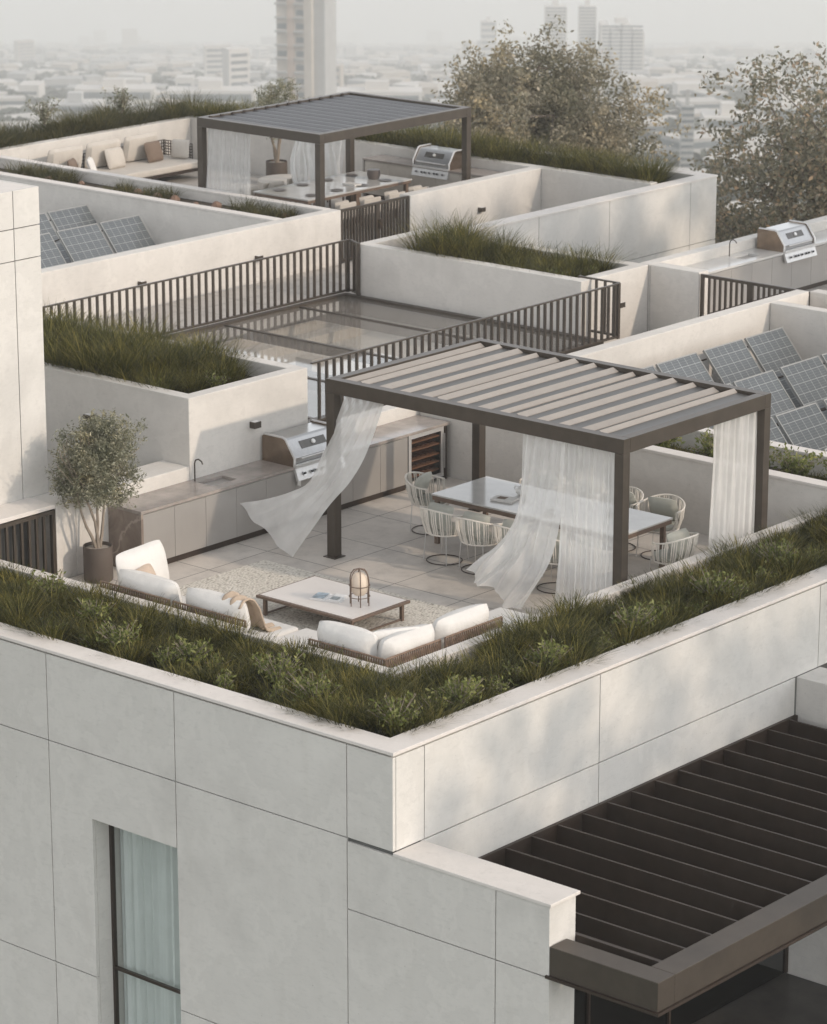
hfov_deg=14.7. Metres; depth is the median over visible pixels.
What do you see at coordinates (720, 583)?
leafy shrub
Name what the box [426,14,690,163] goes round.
leafy tree
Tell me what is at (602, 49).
window
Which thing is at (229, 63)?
distant houses
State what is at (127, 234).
solar panel
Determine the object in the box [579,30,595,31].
window
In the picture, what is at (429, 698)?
ground shrub
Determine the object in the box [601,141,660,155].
city house
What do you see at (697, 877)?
pergola
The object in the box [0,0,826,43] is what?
sky
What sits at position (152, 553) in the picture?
cushion
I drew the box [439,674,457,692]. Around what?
ground shrub
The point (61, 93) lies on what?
city trees
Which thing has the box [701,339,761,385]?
solar panel
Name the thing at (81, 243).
solar panel
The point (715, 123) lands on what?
window
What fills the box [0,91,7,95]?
city house
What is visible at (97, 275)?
parapet wall
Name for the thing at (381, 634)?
cushion
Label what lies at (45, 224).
solar panel
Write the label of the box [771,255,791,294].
cabinet door
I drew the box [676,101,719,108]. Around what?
window
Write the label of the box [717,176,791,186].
city house
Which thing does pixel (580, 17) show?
window
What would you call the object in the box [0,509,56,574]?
slatted gate
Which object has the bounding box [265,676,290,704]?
ground shrub
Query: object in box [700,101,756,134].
long building
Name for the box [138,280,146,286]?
wall light
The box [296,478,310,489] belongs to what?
cabinet door
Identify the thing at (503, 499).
open book
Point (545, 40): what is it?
window
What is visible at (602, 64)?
window
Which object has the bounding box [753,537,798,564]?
leafy shrub
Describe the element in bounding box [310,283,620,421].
railing
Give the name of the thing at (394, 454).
cabinet door
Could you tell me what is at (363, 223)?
railing
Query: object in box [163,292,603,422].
skylight
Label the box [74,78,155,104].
long building
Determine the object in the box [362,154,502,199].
kitchen counter
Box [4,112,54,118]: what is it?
city house
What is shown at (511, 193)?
parapet wall
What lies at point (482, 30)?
window
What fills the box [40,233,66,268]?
solar panel
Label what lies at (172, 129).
parapet wall
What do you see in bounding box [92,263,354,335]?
walkway floor
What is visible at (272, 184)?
padded chair
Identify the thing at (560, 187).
parapet wall
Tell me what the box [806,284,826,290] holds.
side terrace floor
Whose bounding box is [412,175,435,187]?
cabinet door
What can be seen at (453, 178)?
cabinet door
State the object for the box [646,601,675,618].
ground shrub
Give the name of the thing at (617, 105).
city house
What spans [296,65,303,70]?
window
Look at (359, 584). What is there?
lantern
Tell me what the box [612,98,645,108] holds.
city house
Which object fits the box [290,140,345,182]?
sheer curtain
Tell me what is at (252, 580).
rug
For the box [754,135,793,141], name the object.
city house
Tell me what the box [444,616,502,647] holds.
sofa module
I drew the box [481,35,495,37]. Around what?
window
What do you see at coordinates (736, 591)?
ground shrub
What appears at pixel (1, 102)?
window
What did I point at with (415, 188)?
padded chair
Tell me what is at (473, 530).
rope chair
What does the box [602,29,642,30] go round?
window
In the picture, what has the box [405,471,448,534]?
rope chair
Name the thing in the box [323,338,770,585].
pergola
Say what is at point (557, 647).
leafy shrub
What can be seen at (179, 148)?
cushion
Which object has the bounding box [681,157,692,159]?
window
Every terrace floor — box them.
[69,477,708,614]
[152,171,383,262]
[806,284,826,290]
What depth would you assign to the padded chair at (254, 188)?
69.69 m
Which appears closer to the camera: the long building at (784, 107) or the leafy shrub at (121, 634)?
the leafy shrub at (121, 634)
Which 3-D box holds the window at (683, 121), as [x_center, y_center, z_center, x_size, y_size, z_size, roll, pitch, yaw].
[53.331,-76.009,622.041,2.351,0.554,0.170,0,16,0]
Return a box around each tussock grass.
[0,502,826,737]
[43,301,260,393]
[385,206,642,277]
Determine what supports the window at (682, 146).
in the slim tower at (686, 143)
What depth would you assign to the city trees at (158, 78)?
2181.34 m
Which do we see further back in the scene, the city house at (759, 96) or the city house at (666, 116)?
the city house at (759, 96)
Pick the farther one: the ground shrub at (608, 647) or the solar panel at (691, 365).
the solar panel at (691, 365)
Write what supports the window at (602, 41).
in the tower block at (625, 41)
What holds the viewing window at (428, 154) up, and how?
in the gas grill at (429, 155)
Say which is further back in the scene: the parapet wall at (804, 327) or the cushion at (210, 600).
the parapet wall at (804, 327)
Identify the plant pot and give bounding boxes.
[83,541,112,583]
[266,159,287,175]
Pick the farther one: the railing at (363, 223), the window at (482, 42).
the window at (482, 42)
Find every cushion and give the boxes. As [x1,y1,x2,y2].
[67,158,78,167]
[86,157,96,169]
[104,147,125,168]
[115,540,169,578]
[118,569,182,607]
[136,563,155,574]
[144,141,163,162]
[171,139,189,158]
[186,588,250,628]
[317,620,378,660]
[373,626,420,642]
[377,624,434,666]
[432,603,488,651]
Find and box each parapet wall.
[0,117,190,168]
[0,155,329,215]
[0,171,281,252]
[41,209,340,320]
[49,460,189,574]
[186,116,656,209]
[377,405,419,425]
[400,167,540,230]
[420,412,826,535]
[567,290,808,383]
[641,216,826,330]
[649,262,707,330]
[669,428,826,477]
[770,301,826,368]
[810,289,826,308]
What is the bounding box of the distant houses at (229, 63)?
[0,28,826,98]
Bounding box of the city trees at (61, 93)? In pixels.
[0,84,826,224]
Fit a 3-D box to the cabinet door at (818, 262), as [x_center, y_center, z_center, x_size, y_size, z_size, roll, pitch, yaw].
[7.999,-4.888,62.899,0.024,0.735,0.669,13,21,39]
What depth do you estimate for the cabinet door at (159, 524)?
44.69 m
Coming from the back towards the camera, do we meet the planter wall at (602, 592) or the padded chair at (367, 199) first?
the padded chair at (367, 199)
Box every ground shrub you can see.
[79,632,109,649]
[152,645,180,669]
[200,652,233,672]
[213,668,236,689]
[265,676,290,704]
[369,708,389,731]
[415,688,449,713]
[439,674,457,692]
[484,674,516,695]
[502,659,526,683]
[594,631,618,653]
[601,629,630,646]
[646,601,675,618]
[683,600,710,617]
[724,580,748,602]
[735,579,755,595]
[748,566,777,588]
[781,553,801,568]
[803,545,826,561]
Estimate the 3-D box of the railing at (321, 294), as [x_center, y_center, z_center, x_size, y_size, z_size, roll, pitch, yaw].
[-4.895,-3.616,57.939,0.068,1.032,11.162,13,21,39]
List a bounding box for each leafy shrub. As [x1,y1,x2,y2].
[27,569,69,598]
[73,598,116,626]
[94,616,141,652]
[169,634,213,668]
[203,370,231,387]
[251,646,305,687]
[281,665,343,705]
[367,690,422,733]
[425,672,484,708]
[521,629,572,672]
[585,265,598,273]
[610,595,661,633]
[687,566,739,599]
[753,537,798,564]
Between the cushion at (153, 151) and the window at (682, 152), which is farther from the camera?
the window at (682, 152)
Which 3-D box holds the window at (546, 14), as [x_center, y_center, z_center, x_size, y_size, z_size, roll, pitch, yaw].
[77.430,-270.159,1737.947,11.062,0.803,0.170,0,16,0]
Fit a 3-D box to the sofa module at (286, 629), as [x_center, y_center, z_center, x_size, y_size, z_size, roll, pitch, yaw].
[-2.271,1.499,40.961,1.301,0.746,1.016,13,21,39]
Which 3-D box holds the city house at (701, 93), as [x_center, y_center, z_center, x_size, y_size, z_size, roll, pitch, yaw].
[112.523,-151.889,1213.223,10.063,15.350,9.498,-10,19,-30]
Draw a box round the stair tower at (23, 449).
[0,180,47,566]
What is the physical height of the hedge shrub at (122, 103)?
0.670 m
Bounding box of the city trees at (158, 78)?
[0,55,826,87]
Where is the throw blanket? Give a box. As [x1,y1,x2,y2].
[222,591,281,631]
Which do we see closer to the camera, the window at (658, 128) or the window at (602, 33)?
the window at (658, 128)
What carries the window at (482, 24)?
in the tower block at (487, 33)
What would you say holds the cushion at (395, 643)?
on the sofa module at (430, 647)
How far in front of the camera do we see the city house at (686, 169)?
504.73 m
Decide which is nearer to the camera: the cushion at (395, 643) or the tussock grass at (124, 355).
the cushion at (395, 643)
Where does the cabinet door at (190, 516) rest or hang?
in the kitchen counter at (192, 517)
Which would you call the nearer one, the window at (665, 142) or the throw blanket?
the throw blanket
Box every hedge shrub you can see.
[24,97,63,125]
[100,85,137,112]
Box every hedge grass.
[0,89,224,148]
[176,92,689,183]
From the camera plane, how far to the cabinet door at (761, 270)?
61.40 m
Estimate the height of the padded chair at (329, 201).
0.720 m
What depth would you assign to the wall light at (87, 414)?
46.91 m
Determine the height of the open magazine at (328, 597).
0.030 m
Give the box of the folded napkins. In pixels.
[342,182,360,186]
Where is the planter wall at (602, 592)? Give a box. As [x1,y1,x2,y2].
[0,511,823,680]
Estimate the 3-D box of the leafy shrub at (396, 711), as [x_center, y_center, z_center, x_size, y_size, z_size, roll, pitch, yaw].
[-0.200,2.325,36.626,0.599,0.553,0.621,13,21,39]
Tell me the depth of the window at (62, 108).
997.72 m
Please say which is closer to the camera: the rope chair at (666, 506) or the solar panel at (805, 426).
the rope chair at (666, 506)
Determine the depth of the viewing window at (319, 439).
46.93 m
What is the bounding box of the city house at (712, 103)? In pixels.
[675,97,719,109]
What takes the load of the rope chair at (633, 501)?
on the roof terrace floor at (382, 545)
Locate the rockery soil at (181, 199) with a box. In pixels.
[0,168,258,212]
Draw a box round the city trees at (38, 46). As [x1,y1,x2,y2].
[0,41,826,57]
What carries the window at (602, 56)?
in the tower block at (625, 41)
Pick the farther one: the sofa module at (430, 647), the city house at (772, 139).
the city house at (772, 139)
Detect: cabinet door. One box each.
[143,506,174,558]
[174,497,205,555]
[205,488,236,545]
[235,479,265,536]
[266,471,295,498]
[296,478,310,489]
[341,478,352,504]
[353,445,379,500]
[365,161,387,195]
[380,437,407,491]
[388,164,411,191]
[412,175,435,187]
[436,173,460,185]
[710,269,731,312]
[731,263,751,305]
[752,258,771,299]
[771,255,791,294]
[791,257,810,288]
[810,243,826,284]
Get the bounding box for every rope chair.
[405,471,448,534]
[419,502,468,565]
[454,511,502,574]
[493,519,542,577]
[534,532,559,593]
[628,486,643,551]
[636,494,684,560]
[649,528,698,571]
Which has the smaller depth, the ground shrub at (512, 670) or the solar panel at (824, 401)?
the ground shrub at (512, 670)
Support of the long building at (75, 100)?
on the ground
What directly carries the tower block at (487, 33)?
on the ground
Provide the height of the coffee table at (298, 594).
0.291 m
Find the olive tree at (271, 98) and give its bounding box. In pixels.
[246,76,305,162]
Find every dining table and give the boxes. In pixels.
[253,171,411,205]
[431,476,672,567]
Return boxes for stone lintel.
[0,498,54,523]
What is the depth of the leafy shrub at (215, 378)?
46.88 m
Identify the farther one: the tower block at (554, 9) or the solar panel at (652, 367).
the tower block at (554, 9)
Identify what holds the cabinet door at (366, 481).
in the kitchen counter at (192, 517)
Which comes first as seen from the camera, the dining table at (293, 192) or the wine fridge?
the wine fridge
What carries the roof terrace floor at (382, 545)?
on the apartment building at (178, 850)
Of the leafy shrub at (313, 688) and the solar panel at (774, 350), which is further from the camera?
the solar panel at (774, 350)
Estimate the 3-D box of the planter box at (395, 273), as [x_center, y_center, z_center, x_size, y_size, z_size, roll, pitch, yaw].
[1.639,-4.223,60.839,5.480,1.400,2.040,13,21,39]
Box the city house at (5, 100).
[0,95,25,109]
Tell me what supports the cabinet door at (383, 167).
in the kitchen counter at (390, 165)
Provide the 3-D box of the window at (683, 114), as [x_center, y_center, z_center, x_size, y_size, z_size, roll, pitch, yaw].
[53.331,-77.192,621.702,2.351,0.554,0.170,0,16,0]
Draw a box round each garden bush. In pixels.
[654,437,682,447]
[680,427,713,457]
[769,442,784,467]
[770,442,822,476]
[814,451,826,474]
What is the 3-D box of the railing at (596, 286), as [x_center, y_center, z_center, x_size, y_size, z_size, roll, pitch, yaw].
[3.384,-3.756,58.426,0.922,1.032,0.068,13,21,39]
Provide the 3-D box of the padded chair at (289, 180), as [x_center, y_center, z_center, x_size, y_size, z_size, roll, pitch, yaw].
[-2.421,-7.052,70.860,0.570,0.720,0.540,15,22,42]
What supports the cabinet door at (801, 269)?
in the kitchen counter at (762, 266)
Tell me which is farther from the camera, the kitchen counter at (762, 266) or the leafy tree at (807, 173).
the leafy tree at (807, 173)
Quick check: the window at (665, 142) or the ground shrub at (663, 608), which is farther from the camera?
the window at (665, 142)
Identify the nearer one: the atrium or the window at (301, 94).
the atrium
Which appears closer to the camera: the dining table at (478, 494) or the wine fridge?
the dining table at (478, 494)
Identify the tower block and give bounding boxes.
[480,16,496,63]
[544,0,566,74]
[577,0,596,72]
[598,16,643,77]
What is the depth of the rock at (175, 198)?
67.02 m
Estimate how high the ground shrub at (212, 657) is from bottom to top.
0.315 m
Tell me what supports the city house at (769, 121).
on the ground
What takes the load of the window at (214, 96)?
in the long building at (207, 86)
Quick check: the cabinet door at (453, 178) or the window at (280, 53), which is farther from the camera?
the window at (280, 53)
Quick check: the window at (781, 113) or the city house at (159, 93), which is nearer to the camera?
the window at (781, 113)
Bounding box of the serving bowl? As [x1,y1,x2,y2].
[367,168,379,179]
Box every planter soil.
[671,446,826,480]
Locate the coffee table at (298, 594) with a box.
[256,576,409,630]
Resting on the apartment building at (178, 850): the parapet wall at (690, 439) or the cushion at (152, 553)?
the parapet wall at (690, 439)
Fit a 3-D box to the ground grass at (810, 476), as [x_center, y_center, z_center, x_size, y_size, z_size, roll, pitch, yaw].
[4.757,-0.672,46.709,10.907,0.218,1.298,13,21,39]
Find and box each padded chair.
[251,185,258,195]
[263,180,296,202]
[287,178,304,203]
[313,197,343,207]
[335,200,355,219]
[359,195,380,211]
[383,190,404,214]
[408,185,428,191]
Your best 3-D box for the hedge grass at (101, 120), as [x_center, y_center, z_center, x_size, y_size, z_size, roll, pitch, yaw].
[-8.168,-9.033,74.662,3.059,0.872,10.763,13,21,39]
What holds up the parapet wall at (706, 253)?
on the building core
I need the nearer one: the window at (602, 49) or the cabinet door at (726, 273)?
the cabinet door at (726, 273)
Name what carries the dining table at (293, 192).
on the terrace floor at (190, 179)
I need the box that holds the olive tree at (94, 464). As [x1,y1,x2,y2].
[45,409,147,547]
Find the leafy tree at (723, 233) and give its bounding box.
[715,162,808,243]
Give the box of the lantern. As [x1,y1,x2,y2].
[349,568,369,607]
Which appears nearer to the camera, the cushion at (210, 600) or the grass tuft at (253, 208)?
the cushion at (210, 600)
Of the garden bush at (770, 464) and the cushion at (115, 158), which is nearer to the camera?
the garden bush at (770, 464)
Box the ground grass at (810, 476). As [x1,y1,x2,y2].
[668,442,826,480]
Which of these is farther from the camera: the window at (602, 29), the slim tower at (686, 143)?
the window at (602, 29)
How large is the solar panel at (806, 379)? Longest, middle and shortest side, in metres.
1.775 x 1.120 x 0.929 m
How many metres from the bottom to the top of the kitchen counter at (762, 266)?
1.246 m
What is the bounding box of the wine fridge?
[405,426,444,485]
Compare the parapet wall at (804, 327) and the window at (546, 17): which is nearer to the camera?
the parapet wall at (804, 327)
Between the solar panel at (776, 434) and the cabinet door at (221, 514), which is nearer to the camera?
the cabinet door at (221, 514)
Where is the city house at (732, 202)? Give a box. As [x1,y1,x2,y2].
[718,198,810,218]
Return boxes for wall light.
[83,413,94,420]
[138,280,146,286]
[250,420,260,428]
[478,207,485,211]
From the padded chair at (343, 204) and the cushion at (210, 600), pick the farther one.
the padded chair at (343, 204)
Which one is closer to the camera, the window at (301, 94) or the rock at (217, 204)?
the rock at (217, 204)
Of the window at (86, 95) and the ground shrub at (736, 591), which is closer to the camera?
the ground shrub at (736, 591)
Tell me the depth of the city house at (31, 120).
785.91 m
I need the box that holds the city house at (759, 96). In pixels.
[746,89,779,99]
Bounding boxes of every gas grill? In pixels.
[262,419,325,481]
[411,143,461,179]
[757,220,816,263]
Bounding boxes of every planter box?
[43,315,307,491]
[360,228,647,344]
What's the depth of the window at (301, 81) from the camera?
945.55 m
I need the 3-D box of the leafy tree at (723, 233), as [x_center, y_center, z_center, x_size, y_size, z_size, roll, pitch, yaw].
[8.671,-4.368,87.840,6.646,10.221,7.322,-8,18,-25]
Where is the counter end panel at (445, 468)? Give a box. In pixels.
[442,425,446,478]
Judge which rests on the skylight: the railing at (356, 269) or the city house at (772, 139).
the railing at (356, 269)
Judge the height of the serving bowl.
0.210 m
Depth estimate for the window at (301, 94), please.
946.70 m
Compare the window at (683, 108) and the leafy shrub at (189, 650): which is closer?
the leafy shrub at (189, 650)
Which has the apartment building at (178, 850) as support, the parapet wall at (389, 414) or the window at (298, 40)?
the parapet wall at (389, 414)
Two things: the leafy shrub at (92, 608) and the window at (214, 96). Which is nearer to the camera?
the leafy shrub at (92, 608)
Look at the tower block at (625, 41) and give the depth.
1738.70 m
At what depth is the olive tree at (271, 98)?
73.43 m
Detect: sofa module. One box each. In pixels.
[99,580,185,606]
[172,601,297,636]
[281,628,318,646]
[308,638,440,667]
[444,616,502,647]
[488,607,530,624]
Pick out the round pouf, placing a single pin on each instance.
(273, 178)
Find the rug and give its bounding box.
[179,560,455,631]
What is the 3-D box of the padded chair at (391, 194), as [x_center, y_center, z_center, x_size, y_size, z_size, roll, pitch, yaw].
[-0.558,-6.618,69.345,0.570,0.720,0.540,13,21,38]
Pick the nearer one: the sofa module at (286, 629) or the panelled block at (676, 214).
the sofa module at (286, 629)
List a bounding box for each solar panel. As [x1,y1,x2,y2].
[39,213,71,262]
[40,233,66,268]
[47,205,114,253]
[54,223,113,261]
[99,215,155,252]
[641,365,655,370]
[655,352,713,381]
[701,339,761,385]
[732,370,795,443]
[744,327,801,407]
[770,417,787,443]
[774,402,826,450]
[778,356,826,419]
[820,353,826,366]
[820,399,826,410]
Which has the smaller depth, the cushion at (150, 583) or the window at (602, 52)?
the cushion at (150, 583)
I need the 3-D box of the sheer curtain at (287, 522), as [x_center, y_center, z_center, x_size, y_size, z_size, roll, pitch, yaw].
[-1.511,-0.527,44.926,2.472,2.358,0.442,8,18,27]
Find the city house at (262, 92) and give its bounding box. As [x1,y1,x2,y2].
[257,90,272,98]
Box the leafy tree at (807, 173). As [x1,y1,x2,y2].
[659,41,826,240]
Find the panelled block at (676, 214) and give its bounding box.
[1,99,717,341]
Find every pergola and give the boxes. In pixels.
[197,91,470,206]
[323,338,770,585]
[478,715,826,1016]
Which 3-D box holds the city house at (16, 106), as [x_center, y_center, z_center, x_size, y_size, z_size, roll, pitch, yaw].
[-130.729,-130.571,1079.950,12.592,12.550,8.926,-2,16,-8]
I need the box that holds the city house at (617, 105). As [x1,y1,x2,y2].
[604,101,634,112]
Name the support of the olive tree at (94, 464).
in the plant pot at (97, 564)
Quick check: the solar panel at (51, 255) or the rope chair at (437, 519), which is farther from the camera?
the solar panel at (51, 255)
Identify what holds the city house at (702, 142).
on the ground
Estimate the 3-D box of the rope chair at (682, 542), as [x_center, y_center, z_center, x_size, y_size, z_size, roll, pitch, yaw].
[3.560,0.652,43.746,0.662,0.837,0.707,13,21,39]
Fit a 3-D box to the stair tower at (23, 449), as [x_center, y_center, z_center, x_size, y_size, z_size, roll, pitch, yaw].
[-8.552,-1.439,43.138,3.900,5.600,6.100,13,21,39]
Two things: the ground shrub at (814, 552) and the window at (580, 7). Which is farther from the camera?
the window at (580, 7)
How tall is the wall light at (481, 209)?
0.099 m
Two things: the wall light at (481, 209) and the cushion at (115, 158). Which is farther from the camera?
the cushion at (115, 158)
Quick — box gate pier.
[30,492,76,577]
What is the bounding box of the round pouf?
[258,174,291,189]
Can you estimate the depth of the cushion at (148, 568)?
41.95 m
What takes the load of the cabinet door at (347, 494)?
in the kitchen counter at (192, 517)
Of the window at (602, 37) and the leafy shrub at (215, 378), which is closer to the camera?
the leafy shrub at (215, 378)
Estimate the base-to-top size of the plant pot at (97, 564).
0.500 m
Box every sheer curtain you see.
[206,128,250,194]
[240,396,383,556]
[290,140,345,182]
[467,434,564,608]
[554,443,614,604]
[708,412,756,549]
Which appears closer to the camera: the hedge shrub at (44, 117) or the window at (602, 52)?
the hedge shrub at (44, 117)
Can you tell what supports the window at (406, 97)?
in the long building at (378, 87)
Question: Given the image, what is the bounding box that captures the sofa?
[47,132,197,178]
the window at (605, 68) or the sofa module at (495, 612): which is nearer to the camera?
the sofa module at (495, 612)
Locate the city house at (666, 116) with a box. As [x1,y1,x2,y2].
[660,115,676,119]
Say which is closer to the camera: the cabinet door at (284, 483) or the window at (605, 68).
the cabinet door at (284, 483)
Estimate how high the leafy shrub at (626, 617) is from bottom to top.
0.568 m
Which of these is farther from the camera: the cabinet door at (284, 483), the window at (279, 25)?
the window at (279, 25)
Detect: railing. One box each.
[42,239,349,334]
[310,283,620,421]
[339,195,408,261]
[350,239,360,294]
[578,275,619,335]
[700,274,809,316]
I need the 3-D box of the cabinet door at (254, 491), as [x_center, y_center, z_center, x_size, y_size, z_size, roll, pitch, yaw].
[-2.338,-0.061,46.053,0.024,0.735,0.620,13,21,39]
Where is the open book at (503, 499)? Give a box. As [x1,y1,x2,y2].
[490,495,518,503]
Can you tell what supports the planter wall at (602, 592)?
on the apartment building at (178, 850)
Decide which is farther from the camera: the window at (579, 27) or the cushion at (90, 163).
the window at (579, 27)
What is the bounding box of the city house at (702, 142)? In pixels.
[660,129,728,156]
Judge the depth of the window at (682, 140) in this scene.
622.99 m
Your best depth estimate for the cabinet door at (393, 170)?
71.57 m
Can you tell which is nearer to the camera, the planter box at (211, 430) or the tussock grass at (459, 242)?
the planter box at (211, 430)
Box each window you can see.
[0,101,24,104]
[49,107,99,110]
[83,92,150,98]
[109,825,180,1023]
[170,94,250,100]
[277,23,286,28]
[277,51,286,55]
[296,10,302,15]
[296,24,303,28]
[296,37,303,42]
[296,51,303,56]
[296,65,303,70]
[297,79,303,83]
[297,92,303,97]
[298,434,325,448]
[390,96,418,99]
[424,152,444,158]
[481,23,495,25]
[481,29,495,31]
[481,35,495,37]
[481,41,495,43]
[481,47,494,49]
[545,40,565,41]
[546,14,565,15]
[546,17,565,18]
[579,27,595,28]
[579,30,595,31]
[580,7,595,8]
[580,17,595,18]
[602,26,642,26]
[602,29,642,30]
[602,33,642,34]
[602,37,642,38]
[602,41,642,42]
[602,45,642,45]
[602,49,642,49]
[602,52,642,53]
[602,56,642,57]
[602,60,641,61]
[602,64,641,65]
[605,68,641,68]
[610,124,665,131]
[661,138,728,148]
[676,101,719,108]
[681,132,692,134]
[681,139,692,141]
[681,145,692,147]
[681,151,692,153]
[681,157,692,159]
[682,107,693,109]
[682,113,693,115]
[682,120,693,122]
[693,94,727,98]
[706,121,754,126]
[764,110,820,120]
[786,230,803,238]
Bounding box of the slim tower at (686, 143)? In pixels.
[679,89,694,167]
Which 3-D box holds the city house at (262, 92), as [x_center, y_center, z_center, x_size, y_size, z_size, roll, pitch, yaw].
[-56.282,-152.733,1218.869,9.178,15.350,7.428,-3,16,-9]
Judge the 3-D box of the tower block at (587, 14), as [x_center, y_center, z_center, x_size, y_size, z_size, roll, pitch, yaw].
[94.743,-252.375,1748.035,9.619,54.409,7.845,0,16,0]
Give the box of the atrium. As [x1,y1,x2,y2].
[214,313,535,375]
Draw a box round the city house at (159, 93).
[156,90,166,98]
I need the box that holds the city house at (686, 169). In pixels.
[660,166,706,172]
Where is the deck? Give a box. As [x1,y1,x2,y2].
[693,973,826,1023]
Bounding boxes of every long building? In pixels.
[48,91,104,115]
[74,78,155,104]
[167,79,256,104]
[337,79,421,100]
[431,91,464,103]
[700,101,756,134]
[729,138,776,160]
[757,89,822,127]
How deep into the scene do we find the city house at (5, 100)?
1103.12 m
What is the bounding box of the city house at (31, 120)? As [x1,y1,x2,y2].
[9,117,60,129]
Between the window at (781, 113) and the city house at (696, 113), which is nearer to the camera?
the window at (781, 113)
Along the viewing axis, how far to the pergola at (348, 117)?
67.89 m
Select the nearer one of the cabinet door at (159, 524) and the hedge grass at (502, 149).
the cabinet door at (159, 524)
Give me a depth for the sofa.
73.74 m
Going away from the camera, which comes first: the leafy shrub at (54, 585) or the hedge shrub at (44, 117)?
the leafy shrub at (54, 585)
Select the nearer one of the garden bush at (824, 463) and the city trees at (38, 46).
the garden bush at (824, 463)
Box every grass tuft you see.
[0,158,84,183]
[98,179,183,198]
[221,196,308,218]
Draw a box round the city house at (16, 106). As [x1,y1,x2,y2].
[7,104,42,109]
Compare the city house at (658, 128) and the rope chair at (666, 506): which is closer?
the rope chair at (666, 506)
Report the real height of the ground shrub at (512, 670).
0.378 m
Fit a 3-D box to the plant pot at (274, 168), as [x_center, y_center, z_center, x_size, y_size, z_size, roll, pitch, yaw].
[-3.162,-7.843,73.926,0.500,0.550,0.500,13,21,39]
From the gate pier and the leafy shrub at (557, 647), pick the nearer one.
the leafy shrub at (557, 647)
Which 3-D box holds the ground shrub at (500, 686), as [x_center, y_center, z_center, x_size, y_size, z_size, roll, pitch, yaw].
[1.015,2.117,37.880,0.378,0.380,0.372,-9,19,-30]
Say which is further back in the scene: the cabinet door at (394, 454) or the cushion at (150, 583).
the cabinet door at (394, 454)
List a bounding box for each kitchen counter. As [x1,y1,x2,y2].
[108,415,449,566]
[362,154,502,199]
[685,229,826,313]
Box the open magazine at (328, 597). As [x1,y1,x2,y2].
[308,592,347,602]
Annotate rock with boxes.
[169,195,179,200]
[211,201,221,207]
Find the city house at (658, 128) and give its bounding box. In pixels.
[609,116,665,134]
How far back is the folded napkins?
69.68 m
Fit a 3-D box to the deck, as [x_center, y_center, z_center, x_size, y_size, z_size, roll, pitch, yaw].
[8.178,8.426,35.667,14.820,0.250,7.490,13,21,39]
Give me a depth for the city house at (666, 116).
927.19 m
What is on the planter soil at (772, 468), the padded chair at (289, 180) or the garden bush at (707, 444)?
the garden bush at (707, 444)
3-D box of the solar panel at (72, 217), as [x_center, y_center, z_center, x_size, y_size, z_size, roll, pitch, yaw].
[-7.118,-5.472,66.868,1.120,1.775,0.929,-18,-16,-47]
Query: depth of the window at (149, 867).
39.69 m
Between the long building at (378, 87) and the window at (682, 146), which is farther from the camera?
the long building at (378, 87)
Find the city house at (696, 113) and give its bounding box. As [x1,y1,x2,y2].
[669,108,711,118]
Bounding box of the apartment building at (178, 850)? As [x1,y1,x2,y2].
[0,370,826,1023]
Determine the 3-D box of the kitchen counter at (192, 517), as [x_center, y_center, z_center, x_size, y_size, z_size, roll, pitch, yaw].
[-1.853,-0.487,46.995,0.660,1.246,6.660,13,21,39]
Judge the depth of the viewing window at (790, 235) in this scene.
62.14 m
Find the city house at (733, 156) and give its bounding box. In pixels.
[702,152,761,165]
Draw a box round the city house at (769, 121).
[757,115,781,132]
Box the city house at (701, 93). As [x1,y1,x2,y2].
[692,89,728,99]
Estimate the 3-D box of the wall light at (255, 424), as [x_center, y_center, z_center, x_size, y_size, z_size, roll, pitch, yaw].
[-2.307,-1.277,46.667,0.110,0.099,0.140,13,21,39]

